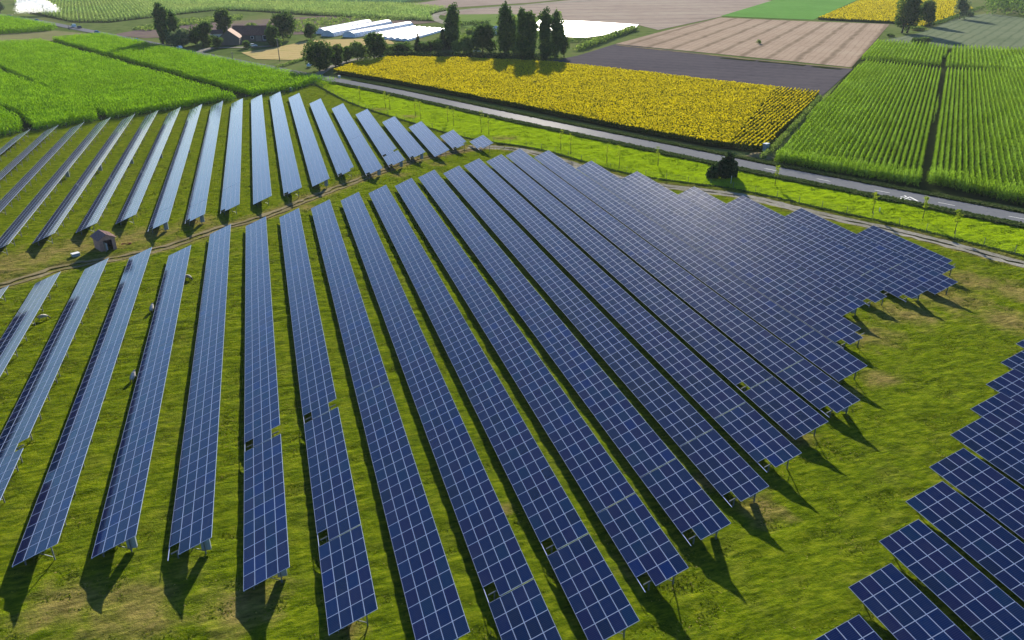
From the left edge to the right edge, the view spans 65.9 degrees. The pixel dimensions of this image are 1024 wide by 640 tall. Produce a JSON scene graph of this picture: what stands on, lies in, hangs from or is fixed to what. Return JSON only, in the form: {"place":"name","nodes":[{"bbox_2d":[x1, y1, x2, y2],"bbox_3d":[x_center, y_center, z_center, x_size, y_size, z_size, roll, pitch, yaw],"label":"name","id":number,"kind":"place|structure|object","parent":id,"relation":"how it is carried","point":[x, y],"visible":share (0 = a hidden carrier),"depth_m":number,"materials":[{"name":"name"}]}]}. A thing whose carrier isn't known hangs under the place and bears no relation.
{"place":"outdoors","nodes":[
{"label":"outdoors","id":0,"kind":"place"},
{"bbox_2d":[0,40,312,135],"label":"corn field soil","id":1,"kind":"structure","parent":0,"point":[104,117],"depth_m":278.23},
{"bbox_2d":[0,106,24,135],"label":"corn crop","id":2,"kind":"object","parent":1,"relation":"on","point":[13,122],"visible":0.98,"depth_m":225.84,"materials":[{"name":"green plant"}]},
{"bbox_2d":[0,69,98,129],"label":"corn crop","id":3,"kind":"object","parent":1,"relation":"on","point":[18,95],"visible":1,"depth_m":250.25,"materials":[{"name":"green plant"}]},
{"bbox_2d":[0,38,236,119],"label":"corn crop","id":4,"kind":"object","parent":1,"relation":"on","point":[66,70],"visible":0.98,"depth_m":294.99,"materials":[{"name":"green plant"}]},
{"bbox_2d":[52,32,335,94],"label":"corn crop","id":5,"kind":"object","parent":1,"relation":"on","point":[238,76],"visible":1,"depth_m":333.02,"materials":[{"name":"green plant"}]},
{"bbox_2d":[26,0,445,22],"bbox_3d":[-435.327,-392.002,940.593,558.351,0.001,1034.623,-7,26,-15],"label":"crop soil","id":6,"kind":"structure","parent":0,"point":[177,13],"depth_m":609.24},
{"bbox_2d":[14,0,445,21],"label":"pale crop","id":7,"kind":"object","parent":6,"relation":"on","point":[114,10],"visible":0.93,"depth_m":648.13,"materials":[{"name":"plant"}]},
{"bbox_2d":[0,145,496,287],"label":"dirt track","id":8,"kind":"structure","parent":0,"point":[176,245],"depth_m":146.29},
{"bbox_2d":[232,25,266,41],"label":"barn","id":9,"kind":"structure","parent":0,"point":[252,33],"depth_m":437.69,"materials":[{"name":"ceramic"}]},
{"bbox_2d":[117,16,431,37],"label":"garden plot","id":10,"kind":"object","parent":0,"point":[152,33],"visible":0.31,"depth_m":532.60,"materials":[{"name":"plant"}]},
{"bbox_2d":[293,15,405,31],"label":"scrub","id":11,"kind":"object","parent":10,"relation":"on","point":[319,21],"visible":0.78,"depth_m":554.89,"materials":[{"name":"green plant"}]},
{"bbox_2d":[330,44,562,68],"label":"lawn","id":12,"kind":"structure","parent":0,"point":[497,51],"depth_m":385.48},
{"bbox_2d":[383,50,547,60],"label":"hedge","id":13,"kind":"object","parent":12,"relation":"on","point":[505,55],"visible":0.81,"depth_m":368.11,"materials":[{"name":"green plant"}]},
{"bbox_2d":[495,0,513,52],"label":"poplar tree","id":14,"kind":"object","parent":12,"relation":"on","point":[504,22],"visible":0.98,"depth_m":376.91,"materials":[{"name":"green plant"}]},
{"bbox_2d":[413,0,550,7],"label":"fallow field","id":15,"kind":"structure","parent":0,"point":[462,3],"depth_m":748.99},
{"bbox_2d":[459,14,538,28],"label":"pasture","id":16,"kind":"structure","parent":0,"point":[480,17],"depth_m":580.43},
{"bbox_2d":[537,20,637,36],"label":"plastic sheet","id":17,"kind":"object","parent":16,"relation":"on","point":[581,29],"visible":0.57,"depth_m":510.37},
{"bbox_2d":[0,80,1023,639],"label":"meadow ground","id":18,"kind":"structure","parent":0,"point":[790,562],"depth_m":86.41,"materials":[{"name":"plant"}]},
{"bbox_2d":[0,125,57,187],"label":"solar panel row","id":19,"kind":"object","parent":18,"relation":"on","point":[21,156],"visible":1,"depth_m":192.74,"materials":[{"name":"glass"}]},
{"bbox_2d":[0,272,59,375],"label":"solar panel row","id":20,"kind":"object","parent":18,"relation":"on","point":[15,332],"visible":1,"depth_m":106.93,"materials":[{"name":"glass"}]},
{"bbox_2d":[0,122,83,213],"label":"solar panel row","id":21,"kind":"object","parent":18,"relation":"on","point":[8,197],"visible":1,"depth_m":179.40,"materials":[{"name":"glass"}]},
{"bbox_2d":[0,258,107,502],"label":"solar panel row","id":22,"kind":"object","parent":18,"relation":"on","point":[23,416],"visible":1,"depth_m":92.72,"materials":[{"name":"glass"}]},
{"bbox_2d":[0,118,109,254],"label":"solar panel row","id":23,"kind":"object","parent":18,"relation":"on","point":[15,227],"visible":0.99,"depth_m":164.53,"materials":[{"name":"glass"}]},
{"bbox_2d":[12,247,151,566],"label":"solar panel row","id":24,"kind":"object","parent":18,"relation":"on","point":[44,528],"visible":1,"depth_m":82.81,"materials":[{"name":"glass"}]},
{"bbox_2d":[32,114,133,244],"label":"solar panel row","id":25,"kind":"object","parent":18,"relation":"on","point":[60,214],"visible":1,"depth_m":167.78,"materials":[{"name":"glass"}]},
{"bbox_2d":[76,111,157,234],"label":"solar panel row","id":26,"kind":"object","parent":18,"relation":"on","point":[95,211],"visible":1,"depth_m":173.09,"materials":[{"name":"glass"}]},
{"bbox_2d":[91,245,190,558],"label":"solar panel row","id":27,"kind":"object","parent":18,"relation":"on","point":[119,522],"visible":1,"depth_m":83.56,"materials":[{"name":"glass"}]},
{"bbox_2d":[116,107,180,223],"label":"solar panel row","id":28,"kind":"object","parent":18,"relation":"on","point":[134,200],"visible":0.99,"depth_m":178.16,"materials":[{"name":"glass"}]},
{"bbox_2d":[148,104,201,231],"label":"solar panel row","id":29,"kind":"object","parent":18,"relation":"on","point":[163,209],"visible":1,"depth_m":174.69,"materials":[{"name":"glass"}]},
{"bbox_2d":[168,224,230,558],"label":"solar panel row","id":30,"kind":"object","parent":18,"relation":"on","point":[192,522],"visible":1,"depth_m":84.88,"materials":[{"name":"glass"}]},
{"bbox_2d":[185,101,222,224],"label":"solar panel row","id":31,"kind":"object","parent":18,"relation":"on","point":[198,202],"visible":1,"depth_m":179.22,"materials":[{"name":"glass"}]},
{"bbox_2d":[220,98,242,213],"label":"solar panel row","id":32,"kind":"object","parent":18,"relation":"on","point":[231,192],"visible":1,"depth_m":185.71,"materials":[{"name":"glass"}]},
{"bbox_2d":[251,95,271,205],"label":"solar panel row","id":33,"kind":"object","parent":18,"relation":"on","point":[261,179],"visible":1,"depth_m":191.53,"materials":[{"name":"glass"}]},
{"bbox_2d":[243,217,289,590],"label":"solar panel row","id":34,"kind":"object","parent":18,"relation":"on","point":[266,552],"visible":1,"depth_m":82.07,"materials":[{"name":"glass"}]},
{"bbox_2d":[0,86,554,243],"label":"meadow grass","id":35,"kind":"structure","parent":18,"relation":"on","point":[428,170],"depth_m":185.95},
{"bbox_2d":[270,92,301,195],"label":"solar panel row","id":36,"kind":"object","parent":18,"relation":"on","point":[290,178],"visible":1,"depth_m":197.71,"materials":[{"name":"glass"}]},
{"bbox_2d":[289,93,329,187],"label":"solar panel row","id":37,"kind":"object","parent":18,"relation":"on","point":[317,170],"visible":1,"depth_m":202.12,"materials":[{"name":"glass"}]},
{"bbox_2d":[280,208,377,635],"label":"solar panel row","id":38,"kind":"object","parent":18,"relation":"on","point":[349,594],"visible":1,"depth_m":77.82,"materials":[{"name":"glass"}]},
{"bbox_2d":[310,98,353,177],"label":"solar panel row","id":39,"kind":"object","parent":18,"relation":"on","point":[335,147],"visible":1,"depth_m":207.13,"materials":[{"name":"glass"}]},
{"bbox_2d":[332,103,381,177],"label":"solar panel row","id":40,"kind":"object","parent":18,"relation":"on","point":[368,160],"visible":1,"depth_m":204.78,"materials":[{"name":"glass"}]},
{"bbox_2d":[355,109,404,167],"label":"solar panel row","id":41,"kind":"object","parent":18,"relation":"on","point":[382,142],"visible":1,"depth_m":207.80,"materials":[{"name":"glass"}]},
{"bbox_2d":[311,199,469,639],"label":"solar panel row","id":42,"kind":"object","parent":18,"relation":"on","point":[435,608],"visible":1,"depth_m":76.54,"materials":[{"name":"glass"}]},
{"bbox_2d":[382,116,424,158],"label":"solar panel row","id":43,"kind":"object","parent":18,"relation":"on","point":[406,140],"visible":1,"depth_m":208.81,"materials":[{"name":"glass"}]},
{"bbox_2d":[409,121,448,158],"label":"solar panel row","id":44,"kind":"object","parent":18,"relation":"on","point":[429,140],"visible":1,"depth_m":208.07,"materials":[{"name":"glass"}]},
{"bbox_2d":[341,192,561,639],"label":"solar panel row","id":45,"kind":"object","parent":18,"relation":"on","point":[487,512],"visible":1,"depth_m":77.06,"materials":[{"name":"glass"}]},
{"bbox_2d":[369,185,639,639],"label":"solar panel row","id":46,"kind":"object","parent":18,"relation":"on","point":[550,504],"visible":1,"depth_m":77.94,"materials":[{"name":"glass"}]},
{"bbox_2d":[395,178,688,592],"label":"solar panel row","id":47,"kind":"object","parent":18,"relation":"on","point":[637,525],"visible":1,"depth_m":84.08,"materials":[{"name":"glass"}]},
{"bbox_2d":[418,170,730,545],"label":"solar panel row","id":48,"kind":"object","parent":18,"relation":"on","point":[683,499],"visible":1,"depth_m":90.12,"materials":[{"name":"glass"}]},
{"bbox_2d":[443,166,768,506],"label":"solar panel row","id":49,"kind":"object","parent":18,"relation":"on","point":[720,463],"visible":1,"depth_m":95.70,"materials":[{"name":"glass"}]},
{"bbox_2d":[464,159,801,471],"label":"solar panel row","id":50,"kind":"object","parent":18,"relation":"on","point":[756,436],"visible":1,"depth_m":101.58,"materials":[{"name":"glass"}]},
{"bbox_2d":[486,154,827,439],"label":"solar panel row","id":51,"kind":"object","parent":18,"relation":"on","point":[790,412],"visible":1,"depth_m":107.49,"materials":[{"name":"glass"}]},
{"bbox_2d":[318,83,1023,250],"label":"verge grass","id":52,"kind":"structure","parent":18,"relation":"on","point":[858,202],"depth_m":189.64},
{"bbox_2d":[326,81,1023,227],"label":"roadside weeds","id":53,"kind":"object","parent":18,"relation":"on","point":[997,220],"visible":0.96,"depth_m":185.96,"materials":[{"name":"plant"}]},
{"bbox_2d":[506,149,859,417],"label":"solar panel row","id":54,"kind":"object","parent":18,"relation":"on","point":[812,384],"visible":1,"depth_m":112.26,"materials":[{"name":"glass"}]},
{"bbox_2d":[534,150,866,381],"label":"solar panel row","id":55,"kind":"object","parent":18,"relation":"on","point":[830,358],"visible":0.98,"depth_m":119.41,"materials":[{"name":"glass"}]},
{"bbox_2d":[576,161,863,348],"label":"solar panel row","id":56,"kind":"object","parent":18,"relation":"on","point":[828,323],"visible":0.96,"depth_m":126.27,"materials":[{"name":"glass"}]},
{"bbox_2d":[705,150,739,178],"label":"bush","id":57,"kind":"object","parent":18,"relation":"on","point":[726,166],"visible":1,"depth_m":177.63,"materials":[{"name":"green plant"}]},
{"bbox_2d":[622,171,865,315],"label":"solar panel row","id":58,"kind":"object","parent":18,"relation":"on","point":[833,297],"visible":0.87,"depth_m":132.01,"materials":[{"name":"glass"}]},
{"bbox_2d":[678,187,887,306],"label":"solar panel row","id":59,"kind":"object","parent":18,"relation":"on","point":[856,285],"visible":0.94,"depth_m":132.53,"materials":[{"name":"glass"}]},
{"bbox_2d":[727,195,928,302],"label":"solar panel row","id":60,"kind":"object","parent":18,"relation":"on","point":[892,282],"visible":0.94,"depth_m":131.65,"materials":[{"name":"glass"}]},
{"bbox_2d":[815,615,881,639],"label":"solar panel row","id":61,"kind":"object","parent":18,"relation":"on","point":[857,627],"visible":1,"depth_m":58.15,"materials":[{"name":"glass"}]},
{"bbox_2d":[785,208,956,295],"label":"solar panel row","id":62,"kind":"object","parent":18,"relation":"on","point":[933,282],"visible":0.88,"depth_m":130.83,"materials":[{"name":"glass"}]},
{"bbox_2d":[857,225,955,275],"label":"solar panel row","id":63,"kind":"object","parent":18,"relation":"on","point":[929,259],"visible":0.84,"depth_m":132.08,"materials":[{"name":"glass"}]},
{"bbox_2d":[848,563,970,639],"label":"solar panel row","id":64,"kind":"object","parent":18,"relation":"on","point":[898,604],"visible":1,"depth_m":60.47,"materials":[{"name":"glass"}]},
{"bbox_2d":[879,519,1023,639],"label":"solar panel row","id":65,"kind":"object","parent":18,"relation":"on","point":[978,602],"visible":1,"depth_m":62.84,"materials":[{"name":"glass"}]},
{"bbox_2d":[906,481,1023,600],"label":"solar panel row","id":66,"kind":"object","parent":18,"relation":"on","point":[988,544],"visible":1,"depth_m":68.27,"materials":[{"name":"glass"}]},
{"bbox_2d":[929,448,1023,538],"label":"solar panel row","id":67,"kind":"object","parent":18,"relation":"on","point":[990,490],"visible":0.99,"depth_m":74.14,"materials":[{"name":"glass"}]},
{"bbox_2d":[951,417,1023,485],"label":"solar panel row","id":68,"kind":"object","parent":18,"relation":"on","point":[995,446],"visible":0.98,"depth_m":80.29,"materials":[{"name":"glass"}]},
{"bbox_2d":[971,392,1023,442],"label":"solar panel row","id":69,"kind":"object","parent":18,"relation":"on","point":[1004,412],"visible":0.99,"depth_m":85.98,"materials":[{"name":"glass"}]},
{"bbox_2d":[986,369,1023,405],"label":"solar panel row","id":70,"kind":"object","parent":18,"relation":"on","point":[1010,384],"visible":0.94,"depth_m":91.80,"materials":[{"name":"glass"}]},
{"bbox_2d":[0,0,1023,255],"bbox_3d":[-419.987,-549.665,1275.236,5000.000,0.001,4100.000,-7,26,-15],"label":"ground","id":71,"kind":"structure","parent":0,"point":[296,38],"depth_m":456.93,"materials":[{"name":"plant"}]},
{"bbox_2d":[0,14,56,33],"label":"corn crop","id":72,"kind":"object","parent":71,"relation":"on","point":[8,23],"visible":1,"depth_m":494.50,"materials":[{"name":"green plant"}]},
{"bbox_2d":[0,31,86,42],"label":"hay strip","id":73,"kind":"object","parent":71,"relation":"on","point":[48,35],"visible":0.5,"depth_m":464.63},
{"bbox_2d":[188,21,212,46],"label":"tree","id":74,"kind":"object","parent":71,"relation":"on","point":[200,32],"visible":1,"depth_m":408.96,"materials":[{"name":"green plant"}]},
{"bbox_2d":[267,11,297,39],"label":"tree","id":75,"kind":"object","parent":71,"relation":"on","point":[282,22],"visible":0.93,"depth_m":438.10,"materials":[{"name":"green plant"}]},
{"bbox_2d":[241,39,393,59],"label":"dry yard","id":76,"kind":"structure","parent":71,"relation":"on","point":[290,51],"depth_m":398.74,"materials":[{"name":"beige soil"}]},
{"bbox_2d":[300,39,334,70],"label":"tree","id":77,"kind":"object","parent":71,"relation":"on","point":[318,55],"visible":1,"depth_m":327.91,"materials":[{"name":"green plant"}]},
{"bbox_2d":[363,31,388,59],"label":"tree","id":78,"kind":"object","parent":71,"relation":"on","point":[377,45],"visible":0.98,"depth_m":361.80,"materials":[{"name":"green plant"}]},
{"bbox_2d":[446,2,461,48],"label":"poplar tree","id":79,"kind":"object","parent":71,"relation":"on","point":[454,21],"visible":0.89,"depth_m":396.29,"materials":[{"name":"green plant"}]},
{"bbox_2d":[468,23,497,52],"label":"tree","id":80,"kind":"object","parent":71,"relation":"on","point":[482,36],"visible":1,"depth_m":380.64,"materials":[{"name":"green plant"}]},
{"bbox_2d":[513,7,530,59],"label":"poplar tree","id":81,"kind":"object","parent":71,"relation":"on","point":[522,18],"visible":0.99,"depth_m":359.98,"materials":[{"name":"green plant"}]},
{"bbox_2d":[522,9,539,59],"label":"poplar tree","id":82,"kind":"object","parent":71,"relation":"on","point":[531,39],"visible":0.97,"depth_m":360.84,"materials":[{"name":"green plant"}]},
{"bbox_2d":[537,6,554,58],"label":"poplar tree","id":83,"kind":"object","parent":71,"relation":"on","point":[545,18],"visible":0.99,"depth_m":362.84,"materials":[{"name":"green plant"}]},
{"bbox_2d":[551,7,564,57],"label":"poplar tree","id":84,"kind":"object","parent":71,"relation":"on","point":[558,32],"visible":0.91,"depth_m":367.38,"materials":[{"name":"green plant"}]},
{"bbox_2d":[315,81,1022,253],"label":"wire fence","id":85,"kind":"object","parent":71,"relation":"on","point":[708,180],"visible":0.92,"depth_m":170.32,"materials":[{"name":"metal"}]},
{"bbox_2d":[315,85,1023,256],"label":"fence line weeds","id":86,"kind":"object","parent":71,"relation":"on","point":[821,208],"visible":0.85,"depth_m":168.68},
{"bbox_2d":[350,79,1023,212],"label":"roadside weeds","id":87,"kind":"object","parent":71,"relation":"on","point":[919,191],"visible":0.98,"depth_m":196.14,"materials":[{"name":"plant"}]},
{"bbox_2d":[760,94,821,158],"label":"hedge","id":88,"kind":"object","parent":71,"relation":"on","point":[779,139],"visible":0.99,"depth_m":224.92,"materials":[{"name":"green plant"}]},
{"bbox_2d":[894,0,922,32],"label":"tree","id":89,"kind":"object","parent":71,"relation":"on","point":[904,13],"visible":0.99,"depth_m":479.23,"materials":[{"name":"green plant"}]},
{"bbox_2d":[984,0,1023,16],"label":"woods","id":90,"kind":"object","parent":71,"relation":"on","point":[1005,4],"visible":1,"depth_m":628.00,"materials":[{"name":"green plant"}]},
{"bbox_2d":[1,14,1023,222],"bbox_3d":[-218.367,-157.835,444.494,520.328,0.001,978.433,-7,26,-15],"label":"road","id":91,"kind":"structure","parent":0,"point":[977,209],"depth_m":201.15,"materials":[{"name":"asphalt"}]},
{"bbox_2d":[334,66,817,151],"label":"sunflower field soil","id":92,"kind":"structure","parent":0,"point":[752,149],"depth_m":236.11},
{"bbox_2d":[333,55,776,146],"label":"sunflower crop","id":93,"kind":"object","parent":92,"relation":"on","point":[564,90],"visible":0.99,"depth_m":279.43,"materials":[{"name":"yellow plant"}]},
{"bbox_2d":[729,86,819,149],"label":"sunflower crop","id":94,"kind":"object","parent":92,"relation":"on","point":[783,101],"visible":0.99,"depth_m":238.09,"materials":[{"name":"yellow plant"}]},
{"bbox_2d":[441,0,769,29],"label":"ploughed field","id":95,"kind":"structure","parent":0,"point":[658,14],"depth_m":657.02,"materials":[{"name":"soil"}]},
{"bbox_2d":[552,44,851,95],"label":"bare soil field","id":96,"kind":"structure","parent":0,"point":[701,65],"depth_m":345.05,"materials":[{"name":"soil"}]},
{"bbox_2d":[468,145,1023,267],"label":"gravel track","id":97,"kind":"structure","parent":0,"point":[817,213],"depth_m":152.48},
{"bbox_2d":[617,18,888,66],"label":"stubble field","id":98,"kind":"structure","parent":0,"point":[839,44],"depth_m":450.22,"materials":[{"name":"soil"}]},
{"bbox_2d":[722,0,855,19],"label":"young crop field","id":99,"kind":"structure","parent":0,"point":[801,9],"depth_m":669.81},
{"bbox_2d":[818,19,937,26],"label":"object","id":100,"kind":"structure","parent":0,"point":[863,21],"depth_m":561.83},
{"bbox_2d":[818,0,971,26],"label":"sunflower crop","id":101,"kind":"object","parent":100,"relation":"on","point":[874,10],"visible":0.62,"depth_m":625.37,"materials":[{"name":"yellow plant"}]},
{"bbox_2d":[772,43,1023,207],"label":"maize field soil","id":102,"kind":"structure","parent":0,"point":[927,161],"depth_m":216.80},
{"bbox_2d":[774,148,923,185],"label":"corn crop","id":103,"kind":"object","parent":102,"relation":"on","point":[818,160],"visible":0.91,"depth_m":183.03,"materials":[{"name":"green plant"}]},
{"bbox_2d":[775,58,941,183],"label":"corn crop","id":104,"kind":"object","parent":102,"relation":"on","point":[860,82],"visible":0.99,"depth_m":233.93,"materials":[{"name":"green plant"}]},
{"bbox_2d":[861,38,950,65],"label":"corn crop","id":105,"kind":"object","parent":102,"relation":"on","point":[877,52],"visible":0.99,"depth_m":380.57,"materials":[{"name":"green plant"}]},
{"bbox_2d":[927,165,1023,203],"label":"corn crop","id":106,"kind":"object","parent":102,"relation":"on","point":[976,184],"visible":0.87,"depth_m":168.78,"materials":[{"name":"green plant"}]},
{"bbox_2d":[929,66,1023,201],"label":"corn crop","id":107,"kind":"object","parent":102,"relation":"on","point":[1008,80],"visible":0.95,"depth_m":224.12,"materials":[{"name":"green plant"}]},
{"bbox_2d":[946,44,1023,71],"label":"corn crop","id":108,"kind":"object","parent":102,"relation":"on","point":[1014,56],"visible":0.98,"depth_m":362.45,"materials":[{"name":"green plant"}]},
{"bbox_2d":[883,13,1023,50],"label":"grey green field","id":109,"kind":"structure","parent":0,"point":[995,30],"depth_m":483.80,"materials":[{"name":"plant"}]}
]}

